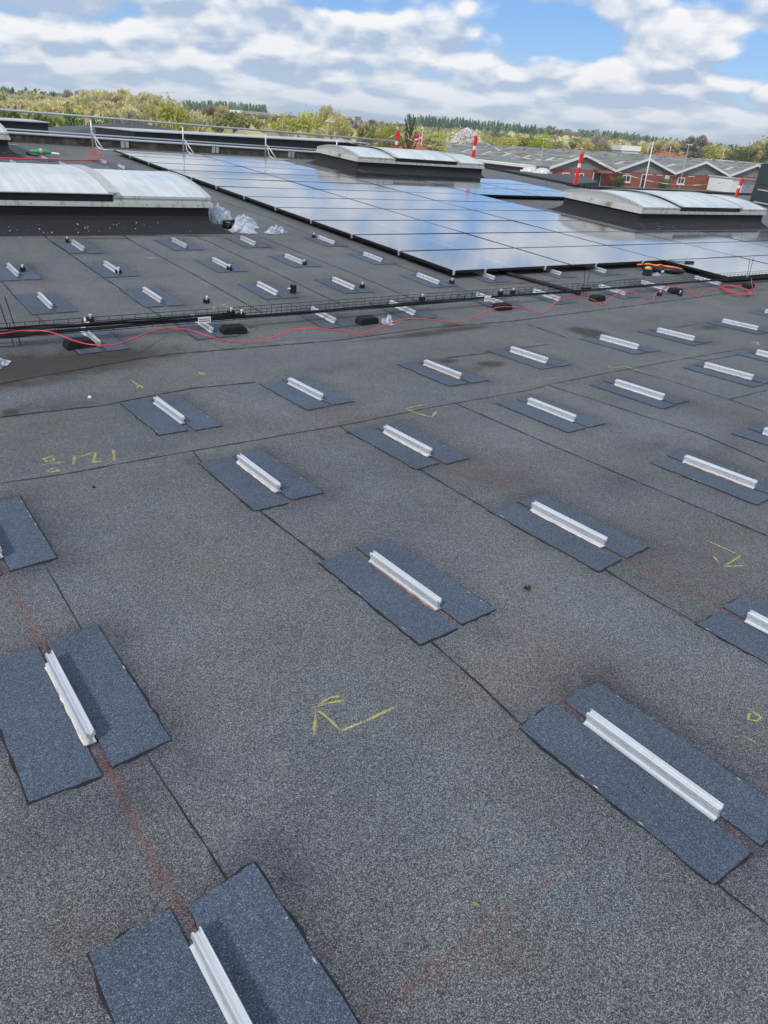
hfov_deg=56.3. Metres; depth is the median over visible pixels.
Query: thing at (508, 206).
solar panel
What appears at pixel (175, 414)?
rail mount
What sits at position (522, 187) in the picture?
solar panel
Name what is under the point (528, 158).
warning chain
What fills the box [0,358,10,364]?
plastic bag
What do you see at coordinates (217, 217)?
plastic bag
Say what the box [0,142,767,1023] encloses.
roof deck
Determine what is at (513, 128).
slim tree
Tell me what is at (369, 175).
solar panel
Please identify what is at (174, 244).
rail mount
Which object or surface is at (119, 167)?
rail mount
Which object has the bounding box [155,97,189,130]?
tree
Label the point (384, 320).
foil scrap
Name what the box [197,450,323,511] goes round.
rail mount
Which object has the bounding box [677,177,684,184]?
window
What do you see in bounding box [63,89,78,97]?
tree
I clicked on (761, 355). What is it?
rail mount
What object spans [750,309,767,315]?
rail mount
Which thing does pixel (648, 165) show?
flagpole
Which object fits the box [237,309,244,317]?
mounting clamp
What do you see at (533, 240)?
solar panel
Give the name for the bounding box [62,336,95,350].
support block
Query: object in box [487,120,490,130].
slim tree
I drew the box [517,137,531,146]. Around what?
tree
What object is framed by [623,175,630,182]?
window
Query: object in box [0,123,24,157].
skylight
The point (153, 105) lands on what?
tree
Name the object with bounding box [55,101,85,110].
tree
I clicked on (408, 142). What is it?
conifer
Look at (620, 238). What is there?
solar panel
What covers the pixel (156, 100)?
tree
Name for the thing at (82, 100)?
tree
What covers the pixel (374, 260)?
rail mount
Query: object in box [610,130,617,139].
slim tree
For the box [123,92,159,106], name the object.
tree
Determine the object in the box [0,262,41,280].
rail mount
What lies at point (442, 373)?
rail mount
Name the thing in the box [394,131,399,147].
warning post
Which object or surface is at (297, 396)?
rail mount
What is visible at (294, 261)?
rail mount
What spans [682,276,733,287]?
rail mount
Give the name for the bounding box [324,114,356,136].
tree
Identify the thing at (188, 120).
tree
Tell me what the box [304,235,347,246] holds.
rail mount
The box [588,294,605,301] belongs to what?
support block
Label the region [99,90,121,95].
tree
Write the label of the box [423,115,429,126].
slim tree
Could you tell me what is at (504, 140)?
tree
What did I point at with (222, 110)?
tree
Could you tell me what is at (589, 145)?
tree
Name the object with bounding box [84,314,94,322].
mounting clamp
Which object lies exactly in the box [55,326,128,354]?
rail mount
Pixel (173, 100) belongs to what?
tree
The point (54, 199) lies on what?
skylight
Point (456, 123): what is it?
slim tree
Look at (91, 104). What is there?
tree
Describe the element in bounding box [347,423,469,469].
rail mount
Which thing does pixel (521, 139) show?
tree
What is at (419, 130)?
tree
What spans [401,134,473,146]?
warning chain
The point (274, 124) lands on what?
tree
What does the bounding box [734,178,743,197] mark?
warning post
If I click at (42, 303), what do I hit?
rail mount
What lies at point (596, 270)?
rail mount
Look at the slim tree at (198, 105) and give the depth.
400.38 m
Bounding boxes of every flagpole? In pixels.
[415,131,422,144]
[643,141,653,187]
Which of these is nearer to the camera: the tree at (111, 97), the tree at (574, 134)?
the tree at (111, 97)
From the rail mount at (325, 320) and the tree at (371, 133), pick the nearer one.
the rail mount at (325, 320)
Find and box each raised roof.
[0,117,49,133]
[93,126,369,150]
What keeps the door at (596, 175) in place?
in the brick hall
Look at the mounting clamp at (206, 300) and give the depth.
6.98 m
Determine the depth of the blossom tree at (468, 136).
175.30 m
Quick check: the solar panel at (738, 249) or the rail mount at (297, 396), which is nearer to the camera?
the rail mount at (297, 396)
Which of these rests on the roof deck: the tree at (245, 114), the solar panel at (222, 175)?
the solar panel at (222, 175)
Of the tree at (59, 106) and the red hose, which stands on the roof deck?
the red hose
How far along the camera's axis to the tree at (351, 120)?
320.58 m
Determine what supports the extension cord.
on the roof deck
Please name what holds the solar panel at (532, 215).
on the roof deck
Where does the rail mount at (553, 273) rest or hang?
on the roof deck
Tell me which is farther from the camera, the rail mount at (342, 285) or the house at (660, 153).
the house at (660, 153)
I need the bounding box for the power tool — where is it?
[26,148,58,155]
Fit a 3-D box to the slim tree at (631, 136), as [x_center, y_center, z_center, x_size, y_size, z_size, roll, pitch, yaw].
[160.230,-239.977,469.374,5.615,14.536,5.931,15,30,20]
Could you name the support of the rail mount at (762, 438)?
on the roof deck
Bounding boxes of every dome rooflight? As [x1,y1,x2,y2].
[520,166,535,171]
[533,168,551,173]
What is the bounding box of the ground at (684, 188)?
[648,187,712,190]
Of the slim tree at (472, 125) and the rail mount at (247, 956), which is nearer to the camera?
the rail mount at (247, 956)
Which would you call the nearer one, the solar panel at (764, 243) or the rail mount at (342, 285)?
the rail mount at (342, 285)
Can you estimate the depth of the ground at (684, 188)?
141.21 m
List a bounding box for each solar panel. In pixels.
[114,150,216,159]
[131,156,240,166]
[149,163,263,173]
[169,170,287,180]
[192,177,313,188]
[204,155,298,164]
[217,187,347,198]
[221,160,321,170]
[244,167,343,176]
[245,196,381,208]
[268,174,371,183]
[276,208,418,221]
[291,181,401,191]
[312,220,464,236]
[319,189,435,200]
[326,171,415,179]
[348,177,444,186]
[352,199,470,209]
[353,234,512,252]
[375,184,473,193]
[386,209,511,220]
[395,174,479,182]
[400,248,570,272]
[406,192,507,201]
[420,180,506,188]
[426,221,554,233]
[440,201,545,210]
[449,187,540,196]
[457,177,532,184]
[466,232,603,247]
[474,210,586,220]
[484,183,560,190]
[511,189,563,197]
[513,220,628,231]
[517,245,662,266]
[558,231,678,245]
[610,243,736,262]
[634,231,743,242]
[665,257,767,277]
[684,242,767,256]
[700,230,767,241]
[740,255,767,263]
[748,241,767,246]
[751,230,767,233]
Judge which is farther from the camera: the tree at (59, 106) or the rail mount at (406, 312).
the tree at (59, 106)
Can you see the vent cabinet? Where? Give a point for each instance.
(759, 195)
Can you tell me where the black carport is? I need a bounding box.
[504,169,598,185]
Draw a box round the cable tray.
[0,270,767,338]
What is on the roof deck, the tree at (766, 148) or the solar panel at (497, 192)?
the solar panel at (497, 192)
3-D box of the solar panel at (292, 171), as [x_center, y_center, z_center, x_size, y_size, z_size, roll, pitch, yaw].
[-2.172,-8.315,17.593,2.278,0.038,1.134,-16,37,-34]
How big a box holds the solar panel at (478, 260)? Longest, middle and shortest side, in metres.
2.278 x 1.134 x 0.036 m
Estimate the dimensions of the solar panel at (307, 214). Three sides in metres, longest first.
2.278 x 1.134 x 0.036 m
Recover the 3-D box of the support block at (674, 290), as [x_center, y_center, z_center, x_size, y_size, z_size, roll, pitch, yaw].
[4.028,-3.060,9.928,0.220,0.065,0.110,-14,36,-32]
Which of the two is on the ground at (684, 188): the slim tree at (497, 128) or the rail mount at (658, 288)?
the slim tree at (497, 128)
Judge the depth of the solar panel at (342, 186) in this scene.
16.00 m
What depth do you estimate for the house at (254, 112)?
355.84 m
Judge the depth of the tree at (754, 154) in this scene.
212.35 m
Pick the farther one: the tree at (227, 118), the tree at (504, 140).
the tree at (504, 140)
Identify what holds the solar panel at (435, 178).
on the roof deck
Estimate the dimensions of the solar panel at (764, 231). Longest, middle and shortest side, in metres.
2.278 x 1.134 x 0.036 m
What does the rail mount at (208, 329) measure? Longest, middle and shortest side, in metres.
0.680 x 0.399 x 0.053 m
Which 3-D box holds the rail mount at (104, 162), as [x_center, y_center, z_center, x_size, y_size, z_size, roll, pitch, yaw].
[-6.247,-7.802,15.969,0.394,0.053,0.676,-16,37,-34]
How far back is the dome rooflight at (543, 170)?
70.98 m
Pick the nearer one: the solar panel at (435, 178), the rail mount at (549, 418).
the rail mount at (549, 418)
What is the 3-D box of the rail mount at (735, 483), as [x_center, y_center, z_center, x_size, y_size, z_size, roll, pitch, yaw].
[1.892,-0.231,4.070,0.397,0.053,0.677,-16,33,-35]
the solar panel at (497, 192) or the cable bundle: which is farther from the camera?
the solar panel at (497, 192)
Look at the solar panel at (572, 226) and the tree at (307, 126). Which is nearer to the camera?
the solar panel at (572, 226)
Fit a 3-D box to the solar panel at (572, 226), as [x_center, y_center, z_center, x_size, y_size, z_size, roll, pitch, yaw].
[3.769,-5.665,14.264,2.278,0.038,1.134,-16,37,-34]
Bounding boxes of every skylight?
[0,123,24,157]
[0,162,232,235]
[307,145,484,177]
[548,189,767,229]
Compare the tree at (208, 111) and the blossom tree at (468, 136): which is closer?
the tree at (208, 111)
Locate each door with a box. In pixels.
[592,172,601,185]
[639,174,645,186]
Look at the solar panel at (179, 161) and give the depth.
16.99 m
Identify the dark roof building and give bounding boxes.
[48,123,178,136]
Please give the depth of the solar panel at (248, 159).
19.10 m
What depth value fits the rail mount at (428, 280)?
8.89 m
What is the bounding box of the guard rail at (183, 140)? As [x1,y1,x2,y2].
[0,108,394,159]
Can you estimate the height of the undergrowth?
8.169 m
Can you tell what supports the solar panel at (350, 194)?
on the roof deck
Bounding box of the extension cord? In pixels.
[0,278,755,345]
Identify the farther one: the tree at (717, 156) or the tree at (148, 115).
the tree at (717, 156)
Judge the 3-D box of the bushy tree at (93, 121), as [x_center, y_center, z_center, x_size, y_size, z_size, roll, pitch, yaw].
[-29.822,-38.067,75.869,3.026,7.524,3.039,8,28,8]
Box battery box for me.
[642,266,652,275]
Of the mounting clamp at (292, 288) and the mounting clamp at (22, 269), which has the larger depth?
the mounting clamp at (292, 288)
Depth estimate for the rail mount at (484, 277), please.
9.45 m
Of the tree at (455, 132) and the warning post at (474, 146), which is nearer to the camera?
the warning post at (474, 146)
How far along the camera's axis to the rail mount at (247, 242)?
9.79 m
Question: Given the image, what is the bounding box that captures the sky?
[0,0,767,147]
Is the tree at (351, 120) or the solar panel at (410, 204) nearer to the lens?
the solar panel at (410, 204)
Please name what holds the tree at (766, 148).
on the ground at (684, 188)
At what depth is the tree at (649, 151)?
220.74 m
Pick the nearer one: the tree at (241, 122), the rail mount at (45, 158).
the rail mount at (45, 158)
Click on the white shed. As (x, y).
(731, 186)
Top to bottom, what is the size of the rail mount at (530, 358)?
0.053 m
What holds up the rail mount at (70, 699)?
on the roof deck
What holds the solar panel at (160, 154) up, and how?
on the roof deck
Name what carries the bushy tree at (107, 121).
on the ground at (684, 188)
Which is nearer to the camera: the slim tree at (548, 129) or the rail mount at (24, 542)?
the rail mount at (24, 542)
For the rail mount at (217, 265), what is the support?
on the roof deck
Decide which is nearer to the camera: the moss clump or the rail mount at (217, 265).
the moss clump
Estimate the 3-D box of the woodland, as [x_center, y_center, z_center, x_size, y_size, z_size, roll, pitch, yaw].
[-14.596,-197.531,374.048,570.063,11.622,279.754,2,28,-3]
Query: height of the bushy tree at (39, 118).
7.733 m
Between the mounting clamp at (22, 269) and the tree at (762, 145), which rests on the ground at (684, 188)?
the tree at (762, 145)
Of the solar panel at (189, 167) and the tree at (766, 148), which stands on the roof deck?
the solar panel at (189, 167)
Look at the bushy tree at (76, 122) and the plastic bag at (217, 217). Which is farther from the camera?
the bushy tree at (76, 122)
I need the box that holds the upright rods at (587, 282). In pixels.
[580,265,590,294]
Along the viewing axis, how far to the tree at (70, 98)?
148.62 m
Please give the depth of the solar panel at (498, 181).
21.38 m
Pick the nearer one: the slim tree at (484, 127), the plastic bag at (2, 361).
the plastic bag at (2, 361)
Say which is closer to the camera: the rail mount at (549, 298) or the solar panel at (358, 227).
the rail mount at (549, 298)
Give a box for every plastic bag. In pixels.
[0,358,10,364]
[208,203,231,223]
[229,220,256,233]
[235,214,259,228]
[265,225,286,233]
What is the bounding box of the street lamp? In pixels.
[678,144,691,189]
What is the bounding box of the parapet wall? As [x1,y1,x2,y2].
[8,131,317,158]
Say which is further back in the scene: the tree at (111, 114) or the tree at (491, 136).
the tree at (491, 136)
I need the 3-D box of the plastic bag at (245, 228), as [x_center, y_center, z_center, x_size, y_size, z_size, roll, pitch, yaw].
[-2.047,-4.171,10.446,0.436,0.174,0.351,4,30,-5]
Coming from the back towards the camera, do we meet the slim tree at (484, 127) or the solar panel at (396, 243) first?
the slim tree at (484, 127)
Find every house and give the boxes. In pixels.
[230,110,269,116]
[339,115,361,120]
[398,136,427,149]
[611,145,640,153]
[652,150,677,156]
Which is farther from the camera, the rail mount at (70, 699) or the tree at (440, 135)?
the tree at (440, 135)
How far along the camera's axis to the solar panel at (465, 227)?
12.90 m
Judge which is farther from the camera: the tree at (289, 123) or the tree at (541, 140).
the tree at (541, 140)
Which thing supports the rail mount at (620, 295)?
on the roof deck
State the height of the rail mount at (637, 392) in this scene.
0.054 m
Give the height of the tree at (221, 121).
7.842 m
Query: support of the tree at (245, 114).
on the ground at (684, 188)
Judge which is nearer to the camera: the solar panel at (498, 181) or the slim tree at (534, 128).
the solar panel at (498, 181)
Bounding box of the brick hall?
[401,140,760,188]
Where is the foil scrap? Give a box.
[381,315,394,324]
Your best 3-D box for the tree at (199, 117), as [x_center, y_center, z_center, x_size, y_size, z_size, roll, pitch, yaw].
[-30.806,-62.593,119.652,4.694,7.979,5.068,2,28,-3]
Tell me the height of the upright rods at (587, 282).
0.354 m
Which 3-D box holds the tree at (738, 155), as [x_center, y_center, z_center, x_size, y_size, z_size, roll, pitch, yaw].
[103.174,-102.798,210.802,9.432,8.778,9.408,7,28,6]
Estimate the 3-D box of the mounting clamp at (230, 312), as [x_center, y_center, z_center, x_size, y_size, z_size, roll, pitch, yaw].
[-1.347,-1.766,6.317,0.064,0.063,0.036,-16,37,-34]
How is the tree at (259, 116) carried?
on the ground at (684, 188)
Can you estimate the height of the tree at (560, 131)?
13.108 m
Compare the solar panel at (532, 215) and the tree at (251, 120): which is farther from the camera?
the tree at (251, 120)
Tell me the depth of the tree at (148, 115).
122.09 m
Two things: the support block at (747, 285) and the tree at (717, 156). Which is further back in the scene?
the tree at (717, 156)
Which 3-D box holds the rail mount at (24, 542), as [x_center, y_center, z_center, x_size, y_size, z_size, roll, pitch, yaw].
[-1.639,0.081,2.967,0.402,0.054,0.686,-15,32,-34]
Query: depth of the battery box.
10.85 m
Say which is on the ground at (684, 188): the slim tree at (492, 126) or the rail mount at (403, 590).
the slim tree at (492, 126)
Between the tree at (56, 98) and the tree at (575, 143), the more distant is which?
the tree at (575, 143)
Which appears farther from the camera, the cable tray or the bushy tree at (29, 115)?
the bushy tree at (29, 115)
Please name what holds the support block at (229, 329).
on the roof deck
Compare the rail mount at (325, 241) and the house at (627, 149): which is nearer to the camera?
the rail mount at (325, 241)
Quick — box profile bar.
[493,271,580,294]
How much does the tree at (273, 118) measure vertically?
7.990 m
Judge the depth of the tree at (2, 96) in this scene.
137.93 m
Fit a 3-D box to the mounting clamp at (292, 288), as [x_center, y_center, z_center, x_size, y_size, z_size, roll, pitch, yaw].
[-0.985,-2.385,7.668,0.090,0.085,0.040,-9,33,-25]
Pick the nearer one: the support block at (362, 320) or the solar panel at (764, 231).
the support block at (362, 320)
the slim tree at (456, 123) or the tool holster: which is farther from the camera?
the slim tree at (456, 123)
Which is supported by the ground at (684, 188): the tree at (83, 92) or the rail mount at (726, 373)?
the tree at (83, 92)
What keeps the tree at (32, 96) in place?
on the ground at (684, 188)
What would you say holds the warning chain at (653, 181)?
hanging from the warning post at (581, 156)
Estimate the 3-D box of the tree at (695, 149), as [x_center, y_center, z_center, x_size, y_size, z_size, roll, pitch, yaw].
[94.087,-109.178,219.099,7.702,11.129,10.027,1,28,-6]
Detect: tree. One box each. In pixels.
[0,93,7,101]
[0,99,20,115]
[0,105,20,118]
[6,97,43,108]
[8,91,53,97]
[10,91,51,101]
[22,103,53,119]
[24,110,37,119]
[32,98,72,112]
[33,107,60,126]
[45,95,73,105]
[54,94,80,100]
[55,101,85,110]
[61,102,84,125]
[62,102,99,119]
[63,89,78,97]
[72,89,97,98]
[73,93,104,106]
[83,88,111,96]
[85,91,125,110]
[85,101,96,113]
[87,113,104,124]
[93,101,145,121]
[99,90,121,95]
[99,107,135,122]
[101,113,112,123]
[112,88,146,97]
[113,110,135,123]
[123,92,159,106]
[132,102,158,116]
[134,101,161,125]
[148,102,185,118]
[149,92,176,104]
[152,94,165,105]
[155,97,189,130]
[173,101,194,130]
[185,109,211,131]
[196,102,201,109]
[201,105,214,120]
[211,112,235,132]
[214,105,230,123]
[220,111,236,132]
[230,110,248,130]
[231,111,253,120]
[234,113,253,130]
[237,115,261,128]
[247,113,276,132]
[254,114,265,124]
[260,116,276,124]
[267,117,280,129]
[277,111,301,131]
[294,110,316,132]
[302,110,315,126]
[309,110,329,129]
[318,110,349,135]
[319,104,336,121]
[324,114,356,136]
[325,112,351,138]
[346,117,354,124]
[355,119,377,145]
[366,120,395,147]
[373,121,406,151]
[412,124,445,150]
[420,129,445,151]
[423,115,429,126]
[432,116,436,127]
[436,118,442,127]
[437,131,447,152]
[444,118,450,128]
[447,128,462,142]
[450,126,481,144]
[454,116,459,128]
[470,119,474,129]
[475,119,480,129]
[476,133,490,144]
[482,120,486,130]
[483,134,499,144]
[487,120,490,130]
[490,121,494,130]
[493,136,521,146]
[495,120,500,131]
[509,122,515,132]
[510,135,529,146]
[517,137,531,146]
[526,138,539,147]
[530,132,556,148]
[532,124,536,134]
[542,126,556,134]
[546,140,566,148]
[556,129,565,136]
[565,137,585,149]
[568,131,578,136]
[575,140,597,150]
[588,130,611,150]
[592,142,612,151]
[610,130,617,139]
[628,133,633,140]
[637,143,649,153]
[648,148,659,154]
[650,139,685,155]
[680,135,708,158]
[702,145,725,159]
[703,143,717,159]
[713,142,732,157]
[722,146,752,161]
[741,145,760,162]
[743,135,767,163]
[756,143,767,162]
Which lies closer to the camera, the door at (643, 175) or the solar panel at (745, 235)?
the solar panel at (745, 235)
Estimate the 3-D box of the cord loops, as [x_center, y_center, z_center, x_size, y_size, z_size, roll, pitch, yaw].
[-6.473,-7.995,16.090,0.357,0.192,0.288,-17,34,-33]
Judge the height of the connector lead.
0.034 m
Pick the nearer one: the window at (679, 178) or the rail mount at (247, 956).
the rail mount at (247, 956)
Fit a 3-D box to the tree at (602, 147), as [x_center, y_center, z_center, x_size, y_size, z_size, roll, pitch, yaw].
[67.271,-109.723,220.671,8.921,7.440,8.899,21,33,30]
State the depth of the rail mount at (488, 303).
8.29 m
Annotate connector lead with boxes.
[668,260,694,262]
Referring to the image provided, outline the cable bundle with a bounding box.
[222,219,234,228]
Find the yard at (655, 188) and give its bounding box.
[600,186,721,191]
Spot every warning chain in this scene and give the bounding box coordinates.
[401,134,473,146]
[478,137,579,159]
[584,155,740,184]
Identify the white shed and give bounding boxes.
[707,175,755,192]
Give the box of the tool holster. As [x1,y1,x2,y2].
[637,263,684,273]
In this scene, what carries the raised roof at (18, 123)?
on the back building
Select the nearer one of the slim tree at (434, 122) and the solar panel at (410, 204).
the solar panel at (410, 204)
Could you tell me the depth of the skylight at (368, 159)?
20.82 m
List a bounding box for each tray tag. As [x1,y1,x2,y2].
[198,316,210,323]
[484,296,490,301]
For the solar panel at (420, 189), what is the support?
on the roof deck
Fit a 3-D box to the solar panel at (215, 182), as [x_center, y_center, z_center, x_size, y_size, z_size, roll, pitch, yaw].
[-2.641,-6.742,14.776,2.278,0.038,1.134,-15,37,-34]
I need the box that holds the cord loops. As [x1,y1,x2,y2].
[87,150,103,159]
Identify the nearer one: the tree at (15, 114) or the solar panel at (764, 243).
the solar panel at (764, 243)
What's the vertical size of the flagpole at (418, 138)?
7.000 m
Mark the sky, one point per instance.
(680, 69)
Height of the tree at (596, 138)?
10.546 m
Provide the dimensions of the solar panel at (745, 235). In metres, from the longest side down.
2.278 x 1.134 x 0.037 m
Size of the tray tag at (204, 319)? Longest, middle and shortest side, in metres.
0.115 x 0.052 x 0.004 m
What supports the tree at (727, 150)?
on the ground at (684, 188)
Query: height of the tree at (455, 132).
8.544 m
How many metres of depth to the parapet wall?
19.60 m
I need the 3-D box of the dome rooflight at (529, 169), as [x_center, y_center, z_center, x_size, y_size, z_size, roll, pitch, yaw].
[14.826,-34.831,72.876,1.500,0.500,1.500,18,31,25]
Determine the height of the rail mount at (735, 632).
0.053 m
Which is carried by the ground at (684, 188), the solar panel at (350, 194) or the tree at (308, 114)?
the tree at (308, 114)
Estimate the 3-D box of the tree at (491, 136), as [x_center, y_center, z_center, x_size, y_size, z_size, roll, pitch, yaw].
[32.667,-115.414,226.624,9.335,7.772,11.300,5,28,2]
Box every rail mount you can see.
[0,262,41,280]
[0,496,56,575]
[0,624,171,805]
[15,291,78,314]
[32,156,57,161]
[53,239,103,253]
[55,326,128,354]
[84,260,139,277]
[86,861,360,1023]
[93,159,115,164]
[108,164,133,169]
[119,395,222,435]
[121,286,184,307]
[155,238,203,250]
[174,314,238,339]
[196,257,246,272]
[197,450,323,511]
[226,235,269,247]
[237,281,297,299]
[259,376,354,410]
[269,253,320,267]
[290,306,357,328]
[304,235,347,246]
[315,277,372,293]
[318,539,495,645]
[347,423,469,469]
[348,251,396,264]
[369,300,435,319]
[396,359,487,386]
[400,272,454,287]
[459,292,518,307]
[462,272,509,282]
[487,346,570,369]
[487,494,649,572]
[495,395,605,432]
[519,288,575,304]
[519,682,767,884]
[530,268,573,277]
[576,266,618,275]
[580,334,659,354]
[585,284,639,298]
[590,378,688,408]
[628,280,670,293]
[637,327,711,345]
[650,450,767,504]
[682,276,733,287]
[683,362,767,386]
[694,594,767,663]
[705,318,767,334]
[732,424,767,445]
[737,349,767,361]
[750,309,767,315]
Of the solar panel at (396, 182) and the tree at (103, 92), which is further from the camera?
the tree at (103, 92)
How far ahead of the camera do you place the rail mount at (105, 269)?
7.71 m
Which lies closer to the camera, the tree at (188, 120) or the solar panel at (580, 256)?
the solar panel at (580, 256)
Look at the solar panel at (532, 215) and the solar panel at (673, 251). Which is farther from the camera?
the solar panel at (532, 215)
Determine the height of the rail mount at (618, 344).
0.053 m
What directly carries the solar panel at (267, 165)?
on the roof deck
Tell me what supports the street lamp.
on the yard at (655, 188)
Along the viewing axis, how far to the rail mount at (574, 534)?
3.32 m
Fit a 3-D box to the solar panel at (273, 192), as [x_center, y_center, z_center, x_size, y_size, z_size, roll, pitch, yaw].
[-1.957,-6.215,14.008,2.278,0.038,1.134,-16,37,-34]
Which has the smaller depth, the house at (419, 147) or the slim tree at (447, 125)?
the house at (419, 147)
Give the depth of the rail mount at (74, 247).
8.46 m
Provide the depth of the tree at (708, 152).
215.84 m
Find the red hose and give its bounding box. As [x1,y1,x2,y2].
[0,157,102,160]
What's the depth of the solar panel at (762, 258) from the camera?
13.01 m
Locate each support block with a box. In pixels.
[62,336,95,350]
[219,323,246,334]
[355,315,378,325]
[492,302,511,310]
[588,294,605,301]
[667,287,682,293]
[741,283,754,288]
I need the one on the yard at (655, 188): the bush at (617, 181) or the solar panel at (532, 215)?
the bush at (617, 181)
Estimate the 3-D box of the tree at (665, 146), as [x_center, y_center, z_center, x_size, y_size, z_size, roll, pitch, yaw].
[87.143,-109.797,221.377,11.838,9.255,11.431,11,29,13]
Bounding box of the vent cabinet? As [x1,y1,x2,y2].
[750,161,767,206]
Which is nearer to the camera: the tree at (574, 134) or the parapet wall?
the parapet wall
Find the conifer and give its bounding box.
[402,114,416,149]
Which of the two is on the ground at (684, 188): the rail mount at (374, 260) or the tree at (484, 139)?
the tree at (484, 139)
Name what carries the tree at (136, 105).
on the ground at (684, 188)
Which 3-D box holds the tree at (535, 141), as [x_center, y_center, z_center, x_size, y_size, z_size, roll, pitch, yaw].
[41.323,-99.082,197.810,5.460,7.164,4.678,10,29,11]
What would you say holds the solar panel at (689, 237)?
on the roof deck
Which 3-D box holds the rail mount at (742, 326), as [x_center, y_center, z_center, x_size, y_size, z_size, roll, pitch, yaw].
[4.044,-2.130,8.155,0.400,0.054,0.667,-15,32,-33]
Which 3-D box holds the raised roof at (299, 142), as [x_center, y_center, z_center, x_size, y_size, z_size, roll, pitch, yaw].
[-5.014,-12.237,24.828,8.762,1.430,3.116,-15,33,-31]
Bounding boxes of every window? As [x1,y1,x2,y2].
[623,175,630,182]
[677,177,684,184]
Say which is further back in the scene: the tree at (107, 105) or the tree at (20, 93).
the tree at (20, 93)
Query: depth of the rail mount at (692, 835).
2.00 m
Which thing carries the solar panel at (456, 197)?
on the roof deck
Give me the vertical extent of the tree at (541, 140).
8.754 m
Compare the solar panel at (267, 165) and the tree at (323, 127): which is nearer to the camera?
the solar panel at (267, 165)
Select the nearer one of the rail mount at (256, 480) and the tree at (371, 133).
the rail mount at (256, 480)
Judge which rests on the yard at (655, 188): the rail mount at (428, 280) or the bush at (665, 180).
the bush at (665, 180)
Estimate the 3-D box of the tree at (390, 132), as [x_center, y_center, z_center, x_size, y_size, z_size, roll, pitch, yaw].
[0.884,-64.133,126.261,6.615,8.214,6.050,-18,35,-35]
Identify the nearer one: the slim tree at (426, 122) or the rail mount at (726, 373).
the rail mount at (726, 373)
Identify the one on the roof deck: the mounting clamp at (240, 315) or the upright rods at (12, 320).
the upright rods at (12, 320)
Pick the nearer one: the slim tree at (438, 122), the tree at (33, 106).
the tree at (33, 106)
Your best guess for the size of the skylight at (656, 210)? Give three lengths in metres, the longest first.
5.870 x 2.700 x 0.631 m
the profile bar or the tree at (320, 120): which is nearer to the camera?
the profile bar
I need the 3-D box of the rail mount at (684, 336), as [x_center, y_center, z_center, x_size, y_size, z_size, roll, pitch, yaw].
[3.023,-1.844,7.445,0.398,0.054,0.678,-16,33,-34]
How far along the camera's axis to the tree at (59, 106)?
123.05 m
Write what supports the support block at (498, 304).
on the roof deck
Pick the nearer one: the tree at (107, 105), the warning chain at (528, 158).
the warning chain at (528, 158)
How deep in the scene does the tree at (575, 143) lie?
229.12 m
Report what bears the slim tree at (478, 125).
on the ground at (684, 188)
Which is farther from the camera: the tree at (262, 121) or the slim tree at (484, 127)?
the slim tree at (484, 127)
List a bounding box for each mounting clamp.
[19,265,25,271]
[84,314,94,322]
[203,296,209,302]
[227,307,233,315]
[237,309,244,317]
[288,284,296,292]
[419,294,424,300]
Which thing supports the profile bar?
on the roof deck
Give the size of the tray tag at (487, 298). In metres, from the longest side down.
0.100 x 0.060 x 0.004 m
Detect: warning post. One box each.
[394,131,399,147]
[472,136,477,157]
[566,153,583,186]
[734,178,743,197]
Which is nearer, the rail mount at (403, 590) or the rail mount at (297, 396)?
the rail mount at (403, 590)
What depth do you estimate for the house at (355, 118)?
372.88 m
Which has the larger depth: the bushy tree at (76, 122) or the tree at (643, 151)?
the tree at (643, 151)
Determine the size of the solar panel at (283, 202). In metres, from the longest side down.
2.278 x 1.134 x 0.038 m
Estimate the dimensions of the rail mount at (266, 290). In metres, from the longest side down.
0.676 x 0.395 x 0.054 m
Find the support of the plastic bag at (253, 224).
on the roof deck
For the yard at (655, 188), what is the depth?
136.12 m
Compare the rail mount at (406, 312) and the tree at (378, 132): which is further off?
the tree at (378, 132)
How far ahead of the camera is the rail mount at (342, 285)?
8.19 m
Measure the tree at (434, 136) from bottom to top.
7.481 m
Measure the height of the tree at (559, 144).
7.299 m
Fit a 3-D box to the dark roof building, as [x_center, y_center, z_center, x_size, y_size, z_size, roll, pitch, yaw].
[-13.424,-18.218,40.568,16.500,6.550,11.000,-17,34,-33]
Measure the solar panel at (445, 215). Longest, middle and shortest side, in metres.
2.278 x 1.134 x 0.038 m
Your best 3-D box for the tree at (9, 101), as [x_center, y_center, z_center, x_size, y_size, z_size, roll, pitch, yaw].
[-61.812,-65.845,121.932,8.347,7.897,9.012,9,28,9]
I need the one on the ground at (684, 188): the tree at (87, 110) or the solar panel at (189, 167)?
the tree at (87, 110)
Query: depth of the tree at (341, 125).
122.48 m
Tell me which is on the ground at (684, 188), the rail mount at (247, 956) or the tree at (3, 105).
the tree at (3, 105)
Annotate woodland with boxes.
[184,109,763,153]
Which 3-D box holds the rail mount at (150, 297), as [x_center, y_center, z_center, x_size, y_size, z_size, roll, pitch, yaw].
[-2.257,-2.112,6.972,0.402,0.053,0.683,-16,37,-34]
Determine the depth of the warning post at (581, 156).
23.85 m
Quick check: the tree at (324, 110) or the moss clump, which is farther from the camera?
the tree at (324, 110)
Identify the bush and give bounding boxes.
[612,176,626,186]
[658,177,670,188]
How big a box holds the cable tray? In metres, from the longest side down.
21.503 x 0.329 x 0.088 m
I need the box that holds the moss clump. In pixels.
[523,584,531,589]
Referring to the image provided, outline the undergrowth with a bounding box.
[0,107,738,160]
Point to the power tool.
(36, 152)
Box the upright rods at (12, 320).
[0,296,25,344]
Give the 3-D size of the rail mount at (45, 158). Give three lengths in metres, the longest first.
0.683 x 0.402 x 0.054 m

